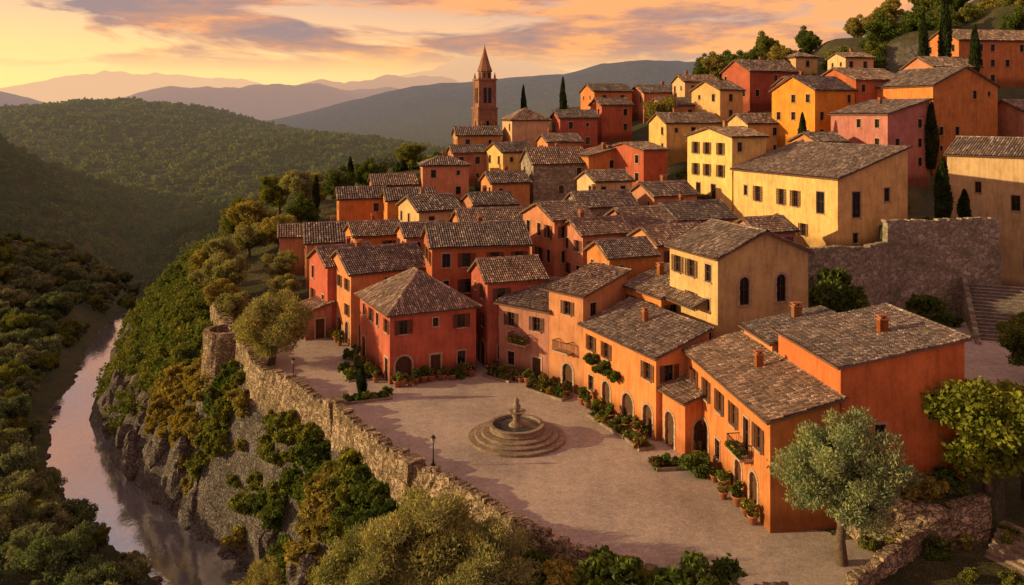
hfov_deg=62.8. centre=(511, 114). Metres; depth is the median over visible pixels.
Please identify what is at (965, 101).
house
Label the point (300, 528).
shrub
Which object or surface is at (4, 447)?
tree
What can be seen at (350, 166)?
cypress tree
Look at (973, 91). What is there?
window
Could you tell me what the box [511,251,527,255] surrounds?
window
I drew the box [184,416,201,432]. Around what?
shrub
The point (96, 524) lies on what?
tree
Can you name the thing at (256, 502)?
shrub
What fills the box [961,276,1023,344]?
stone stairway
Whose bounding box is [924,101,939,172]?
cypress tree
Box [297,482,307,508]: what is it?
shrub
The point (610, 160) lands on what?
window
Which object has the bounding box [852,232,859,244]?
window
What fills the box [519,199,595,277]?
house
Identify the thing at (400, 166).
shrub
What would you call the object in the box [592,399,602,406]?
potted plant
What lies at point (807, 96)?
window
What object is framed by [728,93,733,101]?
window
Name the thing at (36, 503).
tree
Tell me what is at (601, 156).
house
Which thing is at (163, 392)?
shrub
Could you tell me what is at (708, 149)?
window
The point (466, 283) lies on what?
window
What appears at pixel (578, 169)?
window
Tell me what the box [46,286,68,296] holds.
tree
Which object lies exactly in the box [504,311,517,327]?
window
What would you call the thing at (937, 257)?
retaining wall
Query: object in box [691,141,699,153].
window
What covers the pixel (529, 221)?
window
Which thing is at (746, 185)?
window
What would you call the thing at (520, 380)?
potted plant
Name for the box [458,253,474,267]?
window
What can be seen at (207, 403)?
shrub
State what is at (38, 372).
tree
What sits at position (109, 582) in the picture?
tree
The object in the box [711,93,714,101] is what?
window
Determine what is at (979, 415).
tree
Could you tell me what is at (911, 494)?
shrub
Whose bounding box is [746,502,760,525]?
potted plant
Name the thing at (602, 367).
climbing plant
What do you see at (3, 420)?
tree
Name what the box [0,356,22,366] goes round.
tree
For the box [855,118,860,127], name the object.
window
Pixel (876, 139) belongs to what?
window
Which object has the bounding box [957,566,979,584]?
shrub
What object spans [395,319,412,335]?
window
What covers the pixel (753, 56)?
tree
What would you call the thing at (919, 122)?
window
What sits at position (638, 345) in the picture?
house
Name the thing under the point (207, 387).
shrub
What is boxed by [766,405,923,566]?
olive tree
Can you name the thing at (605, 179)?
house
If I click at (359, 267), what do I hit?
house
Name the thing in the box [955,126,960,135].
window
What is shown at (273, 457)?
shrub
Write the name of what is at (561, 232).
window
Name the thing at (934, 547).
shrub
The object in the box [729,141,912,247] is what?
house
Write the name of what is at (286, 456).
shrub
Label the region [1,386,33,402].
tree
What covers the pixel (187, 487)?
shrub
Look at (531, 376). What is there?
potted plant
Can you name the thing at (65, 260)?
tree
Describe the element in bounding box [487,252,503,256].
window
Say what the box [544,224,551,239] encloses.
window
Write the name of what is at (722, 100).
house
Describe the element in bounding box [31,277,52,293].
tree
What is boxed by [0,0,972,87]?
sky
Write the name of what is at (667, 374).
window
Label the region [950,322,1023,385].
path
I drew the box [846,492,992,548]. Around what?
stone wall
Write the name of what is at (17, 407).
tree
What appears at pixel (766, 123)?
house
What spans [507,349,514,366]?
window
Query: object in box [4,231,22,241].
tree
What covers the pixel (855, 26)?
tree
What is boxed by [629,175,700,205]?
house
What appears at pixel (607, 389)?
door
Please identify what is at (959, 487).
shrub
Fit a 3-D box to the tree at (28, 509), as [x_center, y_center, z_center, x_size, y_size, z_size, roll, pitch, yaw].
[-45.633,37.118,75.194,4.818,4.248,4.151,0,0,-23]
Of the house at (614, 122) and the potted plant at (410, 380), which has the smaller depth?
the potted plant at (410, 380)
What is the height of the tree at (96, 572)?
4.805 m
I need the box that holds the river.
[46,314,250,584]
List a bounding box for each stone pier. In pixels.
[322,395,344,443]
[396,453,425,507]
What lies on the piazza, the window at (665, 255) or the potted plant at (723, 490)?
the potted plant at (723, 490)
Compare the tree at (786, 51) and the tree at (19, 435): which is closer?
the tree at (19, 435)
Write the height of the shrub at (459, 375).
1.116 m
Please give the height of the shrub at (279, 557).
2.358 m
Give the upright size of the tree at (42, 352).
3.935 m
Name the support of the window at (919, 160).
in the house at (880, 121)
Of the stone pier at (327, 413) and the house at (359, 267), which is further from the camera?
the house at (359, 267)
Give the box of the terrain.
[0,0,1023,584]
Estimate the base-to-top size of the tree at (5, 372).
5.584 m
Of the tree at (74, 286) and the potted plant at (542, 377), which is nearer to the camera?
the potted plant at (542, 377)
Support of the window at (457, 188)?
in the house at (443, 173)
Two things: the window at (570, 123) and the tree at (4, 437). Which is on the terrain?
the tree at (4, 437)
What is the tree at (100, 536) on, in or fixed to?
on the terrain
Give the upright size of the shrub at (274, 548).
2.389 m
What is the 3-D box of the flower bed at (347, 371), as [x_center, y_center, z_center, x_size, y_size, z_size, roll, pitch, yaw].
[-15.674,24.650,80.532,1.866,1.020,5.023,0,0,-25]
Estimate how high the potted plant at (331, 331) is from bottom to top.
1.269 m
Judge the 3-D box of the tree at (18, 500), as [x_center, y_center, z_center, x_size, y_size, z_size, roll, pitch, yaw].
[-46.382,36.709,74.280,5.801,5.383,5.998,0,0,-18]
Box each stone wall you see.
[209,302,237,360]
[236,341,331,439]
[329,397,409,506]
[411,464,788,584]
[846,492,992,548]
[846,527,929,584]
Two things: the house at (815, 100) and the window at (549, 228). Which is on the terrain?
the house at (815, 100)
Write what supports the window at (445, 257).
in the house at (453, 251)
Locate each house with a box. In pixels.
[277,223,304,275]
[297,296,335,340]
[302,216,363,288]
[305,236,371,327]
[329,239,425,346]
[334,185,385,220]
[342,213,399,244]
[354,267,482,383]
[367,173,418,186]
[380,186,435,218]
[394,220,444,252]
[395,188,463,221]
[418,151,471,203]
[420,214,533,297]
[446,144,486,184]
[449,206,522,221]
[451,122,503,146]
[459,185,519,207]
[467,254,549,366]
[478,165,532,205]
[484,141,532,170]
[493,275,561,381]
[499,107,551,146]
[518,143,584,204]
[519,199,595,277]
[535,128,583,146]
[543,262,632,394]
[549,109,599,148]
[562,209,632,275]
[563,184,640,215]
[574,169,635,190]
[576,142,616,169]
[577,297,715,440]
[578,83,634,108]
[582,236,660,278]
[588,97,634,143]
[603,205,701,229]
[606,141,669,186]
[623,262,676,312]
[625,222,696,266]
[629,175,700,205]
[632,81,671,122]
[646,108,722,167]
[647,93,695,111]
[657,194,738,222]
[657,373,704,454]
[664,218,814,339]
[670,70,718,96]
[682,330,848,532]
[684,121,769,211]
[689,80,745,125]
[719,57,800,112]
[726,112,778,152]
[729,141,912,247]
[733,215,800,241]
[738,301,837,352]
[768,75,857,147]
[771,72,803,86]
[771,303,973,482]
[782,52,819,75]
[787,131,850,142]
[820,67,893,103]
[825,48,876,69]
[827,97,933,188]
[875,65,1000,175]
[899,56,983,69]
[929,29,1023,87]
[943,136,1023,286]
[998,99,1023,136]
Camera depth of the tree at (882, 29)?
172.47 m
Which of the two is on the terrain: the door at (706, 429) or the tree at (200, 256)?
the tree at (200, 256)
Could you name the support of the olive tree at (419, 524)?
on the terrain
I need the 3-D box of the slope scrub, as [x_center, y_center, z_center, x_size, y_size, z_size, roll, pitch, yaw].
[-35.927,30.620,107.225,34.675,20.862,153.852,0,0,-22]
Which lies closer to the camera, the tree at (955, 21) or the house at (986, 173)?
the house at (986, 173)
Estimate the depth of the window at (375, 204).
126.57 m
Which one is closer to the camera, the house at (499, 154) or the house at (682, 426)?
the house at (682, 426)
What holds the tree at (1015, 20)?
on the terrain
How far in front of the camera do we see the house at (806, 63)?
170.81 m
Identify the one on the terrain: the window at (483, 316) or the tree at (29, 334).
the tree at (29, 334)
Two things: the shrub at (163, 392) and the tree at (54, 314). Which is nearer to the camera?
the shrub at (163, 392)
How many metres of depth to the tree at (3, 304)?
151.13 m
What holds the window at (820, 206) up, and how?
in the house at (817, 194)
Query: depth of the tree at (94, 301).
167.63 m
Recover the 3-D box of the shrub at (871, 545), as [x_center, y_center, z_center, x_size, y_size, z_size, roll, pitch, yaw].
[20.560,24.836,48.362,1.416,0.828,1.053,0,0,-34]
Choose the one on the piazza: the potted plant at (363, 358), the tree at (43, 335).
the potted plant at (363, 358)
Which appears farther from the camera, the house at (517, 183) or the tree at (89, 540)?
the house at (517, 183)
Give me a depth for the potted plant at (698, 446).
61.24 m
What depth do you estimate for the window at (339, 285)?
93.64 m
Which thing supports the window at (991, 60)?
in the house at (1002, 57)
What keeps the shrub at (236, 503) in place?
on the terrain
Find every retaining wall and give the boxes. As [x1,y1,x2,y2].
[806,241,891,312]
[881,217,1001,314]
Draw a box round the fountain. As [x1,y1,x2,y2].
[468,397,565,457]
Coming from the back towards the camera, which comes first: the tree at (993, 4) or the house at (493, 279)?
the tree at (993, 4)
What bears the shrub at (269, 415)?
on the terrain
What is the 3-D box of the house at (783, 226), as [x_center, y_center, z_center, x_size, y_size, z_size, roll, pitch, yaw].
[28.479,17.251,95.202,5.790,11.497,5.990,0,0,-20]
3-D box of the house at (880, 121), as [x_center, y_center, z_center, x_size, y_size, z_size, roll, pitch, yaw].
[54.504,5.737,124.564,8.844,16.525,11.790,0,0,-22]
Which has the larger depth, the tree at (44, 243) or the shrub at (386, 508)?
the tree at (44, 243)
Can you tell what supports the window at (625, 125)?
in the house at (614, 122)
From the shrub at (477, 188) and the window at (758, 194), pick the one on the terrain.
the shrub at (477, 188)
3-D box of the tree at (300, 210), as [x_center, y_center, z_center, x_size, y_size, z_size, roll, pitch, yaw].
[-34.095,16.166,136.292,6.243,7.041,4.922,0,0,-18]
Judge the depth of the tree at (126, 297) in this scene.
179.77 m
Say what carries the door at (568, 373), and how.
in the house at (584, 293)
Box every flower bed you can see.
[337,361,358,381]
[342,385,393,404]
[482,365,514,382]
[523,379,572,401]
[586,404,632,439]
[622,429,654,451]
[648,452,687,471]
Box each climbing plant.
[582,352,598,365]
[591,360,611,376]
[604,369,620,382]
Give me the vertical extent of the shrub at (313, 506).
2.940 m
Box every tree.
[0,236,13,246]
[0,246,16,263]
[0,261,7,266]
[0,266,17,284]
[0,285,14,289]
[0,288,29,309]
[0,299,11,315]
[0,307,20,318]
[0,313,37,333]
[0,331,23,347]
[0,342,37,367]
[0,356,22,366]
[0,362,18,387]
[0,375,40,394]
[0,381,19,392]
[0,388,18,399]
[0,393,31,418]
[0,413,10,429]
[0,422,12,453]
[0,427,31,449]
[0,440,10,455]
[0,443,40,490]
[0,469,48,501]
[0,489,30,544]
[0,494,27,513]
[0,506,34,549]
[0,525,43,567]
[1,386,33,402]
[2,521,61,576]
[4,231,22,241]
[4,358,42,384]
[6,306,33,327]
[6,416,31,432]
[7,263,33,279]
[8,277,30,289]
[8,328,41,346]
[10,243,31,255]
[11,240,33,247]
[11,519,95,584]
[14,255,37,265]
[16,262,34,270]
[16,301,41,317]
[17,247,44,258]
[18,294,41,309]
[18,501,77,530]
[19,314,57,337]
[21,237,37,246]
[23,499,47,522]
[24,274,56,294]
[25,257,50,274]
[25,270,44,280]
[27,333,63,368]
[27,420,45,443]
[28,578,50,584]
[29,460,40,471]
[29,493,65,518]
[30,350,52,368]
[30,368,45,382]
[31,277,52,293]
[31,353,60,376]
[31,418,43,424]
[31,468,67,496]
[34,239,56,248]
[35,290,72,313]
[40,247,55,251]
[41,308,61,320]
[41,333,57,344]
[43,251,54,258]
[45,353,60,371]
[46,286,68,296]
[46,327,63,335]
[49,256,84,271]
[49,262,79,284]
[51,264,79,285]
[52,250,76,263]
[52,276,66,286]
[54,239,75,252]
[56,317,85,338]
[56,554,126,584]
[57,528,97,557]
[59,301,73,318]
[60,498,98,531]
[61,279,88,303]
[61,332,76,347]
[64,280,93,293]
[64,292,82,307]
[69,253,83,262]
[73,332,82,340]
[73,520,98,530]
[76,270,102,285]
[79,579,118,584]
[80,255,91,264]
[80,322,90,333]
[81,251,100,265]
[82,260,106,269]
[82,262,95,272]
[85,283,109,304]
[85,294,103,311]
[91,522,110,551]
[95,266,117,282]
[95,299,114,314]
[102,282,115,294]
[103,293,112,300]
[106,556,152,584]
[108,278,119,287]
[112,288,120,295]
[116,294,130,305]
[116,550,146,565]
[119,272,133,284]
[119,293,138,307]
[121,299,136,309]
[126,287,139,295]
[187,247,211,272]
[187,267,214,290]
[198,252,250,285]
[201,237,239,260]
[202,278,241,306]
[214,290,249,321]
[218,207,240,234]
[224,200,277,248]
[229,196,263,206]
[230,554,288,584]
[231,222,271,257]
[232,288,317,365]
[256,214,296,254]
[257,174,292,215]
[261,250,300,284]
[265,273,301,297]
[277,169,324,200]
[283,193,320,222]
[305,183,328,201]
[305,514,408,584]
[312,175,320,209]
[320,164,356,197]
[347,156,354,172]
[353,157,388,185]
[356,365,367,392]
[356,485,486,584]
[395,142,425,170]
[422,513,544,584]
[520,84,526,108]
[559,76,566,108]
[643,95,677,118]
[692,61,708,74]
[696,53,711,70]
[700,51,727,75]
[708,49,730,79]
[724,50,744,64]
[736,51,769,59]
[752,30,777,56]
[763,44,787,61]
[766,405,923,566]
[778,45,797,56]
[794,25,813,43]
[797,38,817,53]
[797,112,806,133]
[802,30,822,54]
[819,45,848,70]
[842,14,864,37]
[843,17,867,37]
[858,35,878,52]
[860,9,891,27]
[862,10,905,44]
[863,41,887,56]
[874,49,889,70]
[875,0,904,19]
[896,4,922,32]
[898,10,909,17]
[907,0,934,12]
[917,10,938,30]
[918,12,930,55]
[920,375,1023,492]
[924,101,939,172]
[927,5,962,29]
[929,0,960,9]
[932,157,953,217]
[933,5,940,15]
[937,0,952,56]
[955,0,970,9]
[956,2,984,26]
[956,189,971,217]
[968,24,981,71]
[976,0,1002,10]
[995,311,1023,366]
[997,6,1023,29]
[998,0,1017,6]
[1000,381,1023,499]
[1015,0,1023,6]
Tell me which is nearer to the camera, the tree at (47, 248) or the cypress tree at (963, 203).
the cypress tree at (963, 203)
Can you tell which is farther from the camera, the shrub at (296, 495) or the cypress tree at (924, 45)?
the cypress tree at (924, 45)
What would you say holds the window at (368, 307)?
in the house at (412, 318)
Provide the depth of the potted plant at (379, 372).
78.59 m
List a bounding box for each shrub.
[143,416,152,421]
[143,420,157,434]
[146,398,171,423]
[147,384,172,405]
[154,364,180,388]
[155,426,171,442]
[158,420,167,426]
[159,405,173,420]
[167,392,177,408]
[167,410,184,427]
[169,421,190,441]
[170,397,185,408]
[171,380,180,386]
[171,383,182,398]
[173,387,192,399]
[175,453,190,469]
[176,365,188,383]
[176,403,195,416]
[177,411,198,433]
[178,477,192,494]
[181,357,195,366]
[182,366,198,382]
[182,422,197,447]
[183,449,209,479]
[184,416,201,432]
[186,382,203,401]
[189,360,201,366]
[193,362,200,373]
[193,429,206,448]
[194,369,200,376]
[196,371,212,387]
[197,416,209,427]
[200,431,214,457]
[201,391,224,415]
[202,384,216,396]
[203,418,230,440]
[206,388,223,399]
[209,396,224,420]
[210,369,225,393]
[210,397,232,421]
[212,435,234,458]
[219,382,236,393]
[220,359,242,386]
[220,361,228,368]
[220,525,246,551]
[222,397,231,405]
[224,387,250,418]
[225,474,240,487]
[227,485,252,517]
[229,369,245,385]
[234,437,245,451]
[245,469,258,491]
[245,486,269,515]
[253,472,262,489]
[256,434,274,460]
[256,507,264,519]
[258,556,273,568]
[260,494,289,531]
[261,408,277,425]
[263,416,288,444]
[263,447,282,467]
[266,480,288,501]
[266,533,292,555]
[272,426,296,445]
[273,552,287,582]
[277,473,302,497]
[278,409,300,427]
[278,447,294,462]
[280,463,300,476]
[282,530,321,567]
[290,441,322,471]
[292,420,321,441]
[292,482,314,499]
[294,519,310,535]
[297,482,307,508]
[297,490,339,517]
[298,425,323,446]
[298,468,319,484]
[298,484,338,520]
[299,472,313,489]
[300,438,330,466]
[306,499,340,543]
[306,566,320,584]
[312,463,334,489]
[313,460,336,475]
[319,517,345,551]
[322,469,354,506]
[327,503,358,539]
[331,500,370,533]
[332,446,363,481]
[336,460,353,485]
[342,348,354,359]
[347,462,376,505]
[351,498,397,529]
[354,355,364,367]
[364,366,378,376]
[365,480,389,509]
[392,160,407,172]
[411,157,421,168]
[419,155,432,170]
[431,151,447,157]
[451,368,465,378]
[474,184,480,191]
[523,547,549,584]
[542,555,579,584]
[571,544,643,584]
[636,566,660,584]
[647,549,748,584]
[676,169,686,180]
[677,450,712,478]
[808,265,870,312]
[847,285,864,294]
[858,535,878,551]
[885,532,902,544]
[895,481,921,502]
[905,294,948,317]
[914,475,951,502]
[921,216,934,219]
[921,535,952,561]
[923,464,972,496]
[931,314,963,326]
[956,533,974,550]
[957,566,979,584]
[996,521,1023,543]
[996,569,1023,584]
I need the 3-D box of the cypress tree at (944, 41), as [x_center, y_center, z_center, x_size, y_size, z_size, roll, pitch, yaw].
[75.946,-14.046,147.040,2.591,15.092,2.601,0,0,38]
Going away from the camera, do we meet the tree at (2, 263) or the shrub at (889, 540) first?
the shrub at (889, 540)
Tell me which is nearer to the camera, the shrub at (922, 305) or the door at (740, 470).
the door at (740, 470)
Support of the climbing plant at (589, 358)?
attached to the house at (638, 345)
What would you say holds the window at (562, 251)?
in the house at (545, 221)
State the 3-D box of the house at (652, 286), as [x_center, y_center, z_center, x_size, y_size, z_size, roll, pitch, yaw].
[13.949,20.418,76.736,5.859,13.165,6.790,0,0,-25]
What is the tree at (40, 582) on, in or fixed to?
on the terrain
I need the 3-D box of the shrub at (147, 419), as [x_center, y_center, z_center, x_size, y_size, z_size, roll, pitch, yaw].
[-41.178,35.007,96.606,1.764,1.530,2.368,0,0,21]
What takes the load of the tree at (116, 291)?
on the terrain
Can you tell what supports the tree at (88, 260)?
on the terrain
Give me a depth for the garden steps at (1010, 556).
47.34 m
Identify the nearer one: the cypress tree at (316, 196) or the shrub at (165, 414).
the shrub at (165, 414)
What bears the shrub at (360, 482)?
on the terrain
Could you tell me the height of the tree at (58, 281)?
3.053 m
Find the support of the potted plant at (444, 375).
on the piazza
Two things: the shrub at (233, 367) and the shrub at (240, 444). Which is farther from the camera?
the shrub at (233, 367)
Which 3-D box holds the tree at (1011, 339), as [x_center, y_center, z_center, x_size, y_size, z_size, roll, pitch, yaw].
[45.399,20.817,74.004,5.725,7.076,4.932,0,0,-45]
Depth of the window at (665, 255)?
86.33 m
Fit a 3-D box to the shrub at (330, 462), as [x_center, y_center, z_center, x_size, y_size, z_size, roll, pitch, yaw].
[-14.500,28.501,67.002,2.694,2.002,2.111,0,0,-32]
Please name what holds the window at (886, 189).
in the house at (817, 194)
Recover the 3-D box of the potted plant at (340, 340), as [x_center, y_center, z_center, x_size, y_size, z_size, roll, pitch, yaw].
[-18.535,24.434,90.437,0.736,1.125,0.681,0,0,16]
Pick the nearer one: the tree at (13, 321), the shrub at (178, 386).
the shrub at (178, 386)
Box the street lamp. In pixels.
[430,434,435,465]
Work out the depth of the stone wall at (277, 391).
77.48 m
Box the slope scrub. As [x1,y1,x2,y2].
[91,232,546,584]
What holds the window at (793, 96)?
in the house at (815, 100)
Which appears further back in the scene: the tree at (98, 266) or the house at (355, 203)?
the tree at (98, 266)
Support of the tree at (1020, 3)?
on the terrain
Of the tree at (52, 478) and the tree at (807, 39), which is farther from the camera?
the tree at (807, 39)
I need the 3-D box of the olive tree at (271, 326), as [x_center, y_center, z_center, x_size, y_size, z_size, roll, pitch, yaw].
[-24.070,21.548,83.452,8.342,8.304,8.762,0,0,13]
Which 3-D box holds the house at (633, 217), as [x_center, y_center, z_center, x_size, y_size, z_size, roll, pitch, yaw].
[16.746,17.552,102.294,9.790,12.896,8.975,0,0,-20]
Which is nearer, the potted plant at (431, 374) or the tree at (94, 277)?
the potted plant at (431, 374)
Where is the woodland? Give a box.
[0,96,574,584]
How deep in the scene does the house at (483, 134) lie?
151.14 m
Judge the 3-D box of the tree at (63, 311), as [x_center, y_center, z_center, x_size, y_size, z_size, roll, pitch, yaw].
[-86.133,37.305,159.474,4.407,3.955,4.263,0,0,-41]
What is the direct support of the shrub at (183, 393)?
on the terrain
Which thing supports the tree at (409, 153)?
on the terrain
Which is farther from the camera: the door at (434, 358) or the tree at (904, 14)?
the tree at (904, 14)
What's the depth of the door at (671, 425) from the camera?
63.24 m
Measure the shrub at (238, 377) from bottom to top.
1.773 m
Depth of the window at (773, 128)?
136.89 m
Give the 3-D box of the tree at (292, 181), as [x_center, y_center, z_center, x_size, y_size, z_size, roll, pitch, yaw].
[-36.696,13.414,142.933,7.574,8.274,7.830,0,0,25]
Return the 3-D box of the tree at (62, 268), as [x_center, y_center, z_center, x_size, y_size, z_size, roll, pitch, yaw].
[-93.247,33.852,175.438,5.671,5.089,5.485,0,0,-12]
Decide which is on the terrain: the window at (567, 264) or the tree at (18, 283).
the tree at (18, 283)
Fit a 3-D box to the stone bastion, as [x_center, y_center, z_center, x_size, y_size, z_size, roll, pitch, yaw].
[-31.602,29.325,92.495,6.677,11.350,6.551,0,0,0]
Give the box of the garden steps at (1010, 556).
[984,520,1023,574]
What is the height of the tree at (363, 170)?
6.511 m
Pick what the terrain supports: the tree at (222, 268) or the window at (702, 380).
the tree at (222, 268)
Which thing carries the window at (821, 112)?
in the house at (815, 100)
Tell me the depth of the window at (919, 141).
120.42 m
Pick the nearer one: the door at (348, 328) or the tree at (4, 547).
the tree at (4, 547)
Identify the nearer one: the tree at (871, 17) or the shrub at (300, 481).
the shrub at (300, 481)
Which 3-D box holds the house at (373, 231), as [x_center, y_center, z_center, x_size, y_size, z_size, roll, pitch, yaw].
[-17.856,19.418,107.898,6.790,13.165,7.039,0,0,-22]
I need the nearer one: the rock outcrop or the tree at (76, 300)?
the rock outcrop
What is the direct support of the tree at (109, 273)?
on the terrain
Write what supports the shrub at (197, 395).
on the terrain
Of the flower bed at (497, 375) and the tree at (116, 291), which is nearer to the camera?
the flower bed at (497, 375)
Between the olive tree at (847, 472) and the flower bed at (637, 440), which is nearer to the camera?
the olive tree at (847, 472)
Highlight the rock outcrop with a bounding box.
[98,321,320,584]
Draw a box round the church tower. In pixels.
[471,46,497,125]
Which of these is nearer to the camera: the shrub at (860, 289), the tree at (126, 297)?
the shrub at (860, 289)
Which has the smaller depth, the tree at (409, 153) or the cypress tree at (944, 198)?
the cypress tree at (944, 198)
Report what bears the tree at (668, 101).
on the terrain
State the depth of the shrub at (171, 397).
94.52 m
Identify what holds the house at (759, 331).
on the terrain
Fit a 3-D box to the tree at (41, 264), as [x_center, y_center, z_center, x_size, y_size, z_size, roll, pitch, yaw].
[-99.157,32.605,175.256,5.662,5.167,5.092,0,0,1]
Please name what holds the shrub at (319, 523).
on the terrain
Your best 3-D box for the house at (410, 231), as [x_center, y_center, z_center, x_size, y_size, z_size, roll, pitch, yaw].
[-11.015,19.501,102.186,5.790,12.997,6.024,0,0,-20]
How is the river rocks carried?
on the terrain
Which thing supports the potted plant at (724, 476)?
on the piazza
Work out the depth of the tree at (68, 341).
145.07 m
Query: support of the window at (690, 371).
in the house at (760, 401)
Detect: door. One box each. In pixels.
[314,316,325,338]
[336,315,341,336]
[344,320,349,345]
[357,324,359,345]
[361,334,365,356]
[384,354,388,382]
[393,354,413,383]
[429,352,442,376]
[476,333,477,358]
[479,338,485,366]
[531,355,541,380]
[560,361,573,392]
[601,379,611,408]
[620,391,634,421]
[641,402,653,439]
[663,409,675,450]
[691,417,703,452]
[701,417,708,457]
[733,457,742,491]
[748,468,758,519]
[1022,249,1023,269]
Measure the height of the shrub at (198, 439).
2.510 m
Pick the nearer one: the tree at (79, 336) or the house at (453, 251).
the house at (453, 251)
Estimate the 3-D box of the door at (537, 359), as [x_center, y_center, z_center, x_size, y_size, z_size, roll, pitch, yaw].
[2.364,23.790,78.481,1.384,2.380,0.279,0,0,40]
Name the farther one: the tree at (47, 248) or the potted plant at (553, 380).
the tree at (47, 248)
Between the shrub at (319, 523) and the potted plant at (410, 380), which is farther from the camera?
the potted plant at (410, 380)
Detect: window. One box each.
[310,263,313,278]
[336,274,340,287]
[344,278,349,291]
[344,303,348,316]
[361,301,364,316]
[368,307,372,322]
[373,202,379,211]
[374,310,378,327]
[382,240,395,243]
[383,318,388,334]
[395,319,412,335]
[400,210,402,220]
[428,215,434,220]
[430,169,436,177]
[432,316,439,327]
[441,252,451,268]
[443,279,449,285]
[453,313,469,328]
[455,186,461,194]
[456,169,460,175]
[456,349,466,363]
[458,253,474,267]
[458,279,470,293]
[475,156,480,164]
[479,284,484,300]
[480,312,484,328]
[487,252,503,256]
[493,288,510,303]
[496,344,498,360]
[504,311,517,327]
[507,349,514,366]
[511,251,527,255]
[526,219,530,233]
[529,316,543,332]
[535,246,542,260]
[536,221,540,236]
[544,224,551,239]
[545,248,550,263]
[558,185,564,193]
[558,226,566,238]
[560,300,573,316]
[561,250,566,263]
[564,236,568,249]
[564,261,569,274]
[568,121,573,129]
[574,240,581,252]
[576,167,581,175]
[585,137,590,144]
[586,334,595,352]
[587,372,593,392]
[589,300,597,316]
[600,341,610,360]
[609,159,614,168]
[623,108,627,115]
[623,123,627,130]
[634,154,638,163]
[634,172,638,181]
[641,360,653,382]
[660,364,678,384]
[664,251,669,263]
[664,304,675,312]
[671,254,682,273]
[674,127,678,132]
[685,258,696,278]
[689,366,697,386]
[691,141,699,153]
[691,163,699,175]
[696,181,700,194]
[701,376,709,403]
[703,142,710,154]
[703,164,710,176]
[703,262,711,283]
[704,296,710,312]
[710,183,715,198]
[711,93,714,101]
[713,435,720,462]
[714,388,723,416]
[716,143,724,155]
[716,165,724,177]
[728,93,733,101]
[728,400,737,430]
[737,142,742,151]
[737,275,751,306]
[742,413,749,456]
[743,184,747,195]
[751,421,763,454]
[753,185,761,201]
[755,89,759,96]
[772,127,777,135]
[773,74,777,81]
[774,272,788,303]
[776,111,780,119]
[776,188,785,205]
[790,190,799,207]
[791,94,795,102]
[791,111,795,120]
[798,223,807,236]
[805,94,809,102]
[815,190,824,214]
[820,111,824,120]
[849,61,853,67]
[851,191,861,218]
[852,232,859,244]
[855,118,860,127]
[861,83,866,92]
[863,61,867,67]
[873,118,879,128]
[873,422,887,445]
[874,137,879,144]
[883,187,890,202]
[895,138,899,144]
[917,118,922,128]
[917,137,923,147]
[917,156,923,166]
[926,392,940,420]
[939,126,944,135]
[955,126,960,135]
[972,90,977,98]
[974,180,981,193]
[990,44,995,51]
[990,59,994,66]
[1005,59,1009,66]
[1010,194,1020,211]
[1019,44,1023,51]
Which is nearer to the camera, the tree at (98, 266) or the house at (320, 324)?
the house at (320, 324)
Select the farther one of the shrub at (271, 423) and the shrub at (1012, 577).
the shrub at (271, 423)
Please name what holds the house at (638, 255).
on the terrain
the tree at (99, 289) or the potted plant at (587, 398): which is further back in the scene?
the tree at (99, 289)
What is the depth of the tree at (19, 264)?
171.10 m
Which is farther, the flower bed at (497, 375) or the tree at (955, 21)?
the tree at (955, 21)
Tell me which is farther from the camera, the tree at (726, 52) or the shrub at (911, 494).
the tree at (726, 52)
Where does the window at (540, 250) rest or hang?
in the house at (545, 221)
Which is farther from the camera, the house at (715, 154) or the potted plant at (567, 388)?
the house at (715, 154)
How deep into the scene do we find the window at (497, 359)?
82.28 m
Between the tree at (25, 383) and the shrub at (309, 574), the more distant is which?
the tree at (25, 383)
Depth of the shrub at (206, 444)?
83.64 m
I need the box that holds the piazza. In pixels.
[224,302,875,584]
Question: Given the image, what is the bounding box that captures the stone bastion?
[197,324,234,404]
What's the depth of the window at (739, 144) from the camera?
115.72 m
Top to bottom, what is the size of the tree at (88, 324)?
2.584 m
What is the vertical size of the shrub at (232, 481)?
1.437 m
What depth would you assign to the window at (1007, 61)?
151.80 m
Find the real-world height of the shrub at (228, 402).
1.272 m
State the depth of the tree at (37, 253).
180.16 m
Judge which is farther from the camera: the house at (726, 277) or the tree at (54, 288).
the tree at (54, 288)
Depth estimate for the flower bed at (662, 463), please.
59.14 m
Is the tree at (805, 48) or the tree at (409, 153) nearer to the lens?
the tree at (409, 153)
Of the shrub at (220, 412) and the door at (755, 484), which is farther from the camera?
the shrub at (220, 412)
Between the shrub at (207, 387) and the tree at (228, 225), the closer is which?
the shrub at (207, 387)
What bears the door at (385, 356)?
in the house at (412, 318)
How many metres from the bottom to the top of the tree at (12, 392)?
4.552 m
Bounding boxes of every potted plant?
[328,327,336,339]
[333,330,342,342]
[337,336,343,345]
[350,344,361,359]
[360,356,371,366]
[365,361,375,368]
[371,372,378,382]
[374,369,381,379]
[390,373,403,387]
[394,371,409,386]
[407,375,414,386]
[412,368,421,384]
[420,365,428,382]
[426,368,434,381]
[437,368,443,380]
[440,366,446,380]
[447,368,458,379]
[456,361,464,369]
[458,365,467,372]
[465,362,475,376]
[490,360,499,370]
[497,363,507,373]
[505,365,515,377]
[513,370,522,381]
[516,371,523,382]
[520,368,534,384]
[529,374,537,380]
[538,373,546,382]
[548,377,556,388]
[560,382,572,395]
[578,386,588,404]
[582,394,591,407]
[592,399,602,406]
[599,404,606,410]
[604,402,615,419]
[621,414,632,427]
[630,415,645,431]
[639,426,649,436]
[693,440,702,452]
[708,467,720,482]
[716,469,731,486]
[717,481,728,499]
[728,480,744,506]
[739,497,751,516]
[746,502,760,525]
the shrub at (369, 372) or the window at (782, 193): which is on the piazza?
the shrub at (369, 372)
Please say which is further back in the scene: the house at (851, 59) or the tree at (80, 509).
the house at (851, 59)

